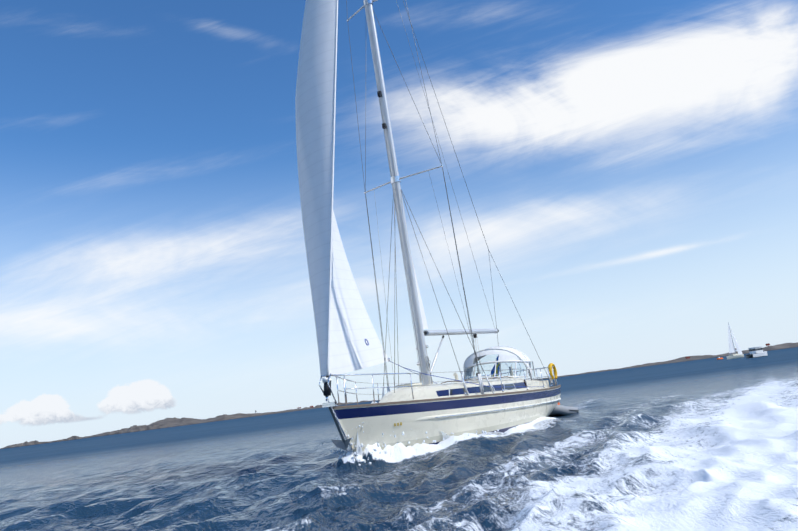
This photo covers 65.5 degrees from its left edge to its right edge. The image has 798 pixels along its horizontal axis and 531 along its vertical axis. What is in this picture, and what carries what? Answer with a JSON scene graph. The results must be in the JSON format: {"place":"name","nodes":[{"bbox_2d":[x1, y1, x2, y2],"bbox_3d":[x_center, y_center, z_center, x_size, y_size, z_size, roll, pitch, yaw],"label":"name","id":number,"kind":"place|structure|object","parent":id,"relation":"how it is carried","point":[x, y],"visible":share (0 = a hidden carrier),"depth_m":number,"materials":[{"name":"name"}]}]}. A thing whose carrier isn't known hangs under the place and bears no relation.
{"place":"outdoors","nodes":[
{"label":"outdoors","id":0,"kind":"place"},
{"bbox_2d":[0,347,797,530],"bbox_3d":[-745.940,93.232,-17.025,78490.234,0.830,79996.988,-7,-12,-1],"label":"sea","id":1,"kind":"structure","parent":0,"point":[709,444],"depth_m":12.67,"materials":[{"name":"blue liquid"}]},
{"bbox_2d":[1,436,83,448],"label":"coastline","id":2,"kind":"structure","parent":1,"relation":"on","point":[35,442],"depth_m":1223.13,"materials":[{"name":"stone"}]},
{"bbox_2d":[96,424,189,436],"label":"coastline","id":3,"kind":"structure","parent":1,"relation":"in","point":[134,428],"depth_m":1418.29,"materials":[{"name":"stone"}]},
{"bbox_2d":[84,407,322,437],"bbox_3d":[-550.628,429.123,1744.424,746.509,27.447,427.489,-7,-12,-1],"label":"coastline","id":4,"kind":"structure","parent":1,"relation":"on","point":[173,421],"depth_m":1669.78,"materials":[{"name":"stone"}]},
{"bbox_2d":[302,400,377,408],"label":"coastline","id":5,"kind":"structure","parent":1,"relation":"on","point":[316,406],"depth_m":2174.13,"materials":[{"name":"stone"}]},
{"bbox_2d":[295,0,574,465],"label":"yacht","id":6,"kind":"object","parent":1,"relation":"on","point":[428,411],"visible":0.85,"depth_m":17.54,"materials":[{"name":"white fibreglass gelcoat"},{"name":"aluminium"},{"name":"teak"}]},
{"bbox_2d":[549,402,578,415],"bbox_3d":[6.078,5.618,24.178,1.345,0.508,2.171,-15,-20,31],"label":"dinghy","id":7,"kind":"object","parent":1,"relation":"on","point":[559,409],"visible":0.38,"depth_m":23.43,"materials":[{"name":"grey rubber"}]},
{"bbox_2d":[533,342,797,379],"bbox_3d":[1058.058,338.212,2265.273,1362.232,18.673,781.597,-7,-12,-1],"label":"coast","id":8,"kind":"structure","parent":1,"relation":"on","point":[690,358],"depth_m":2284.10,"materials":[{"name":"stone"}]},
{"bbox_2d":[297,343,769,408],"bbox_3d":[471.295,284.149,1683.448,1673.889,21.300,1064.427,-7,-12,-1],"label":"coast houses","id":9,"kind":"structure","parent":8,"relation":"on","point":[767,344],"depth_m":2162.52,"materials":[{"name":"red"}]},
{"bbox_2d":[727,322,743,359],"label":"sailing boat","id":10,"kind":"object","parent":1,"relation":"on","point":[740,354],"visible":0.88,"depth_m":222.72,"materials":[{"name":"fabric"}]},
{"bbox_2d":[745,346,767,358],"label":"cabin boat","id":11,"kind":"object","parent":1,"relation":"on","point":[754,352],"visible":0.79,"depth_m":162.46,"materials":[{"name":"white plastic"}]},
{"bbox_2d":[0,0,797,447],"label":"sky","id":12,"kind":"structure","parent":0,"point":[629,168],"materials":[{"name":"blue"}]},
{"bbox_2d":[629,343,797,368],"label":"coast","id":13,"kind":"structure","parent":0,"point":[777,347],"depth_m":1241.62,"materials":[{"name":"stone"}]}
]}

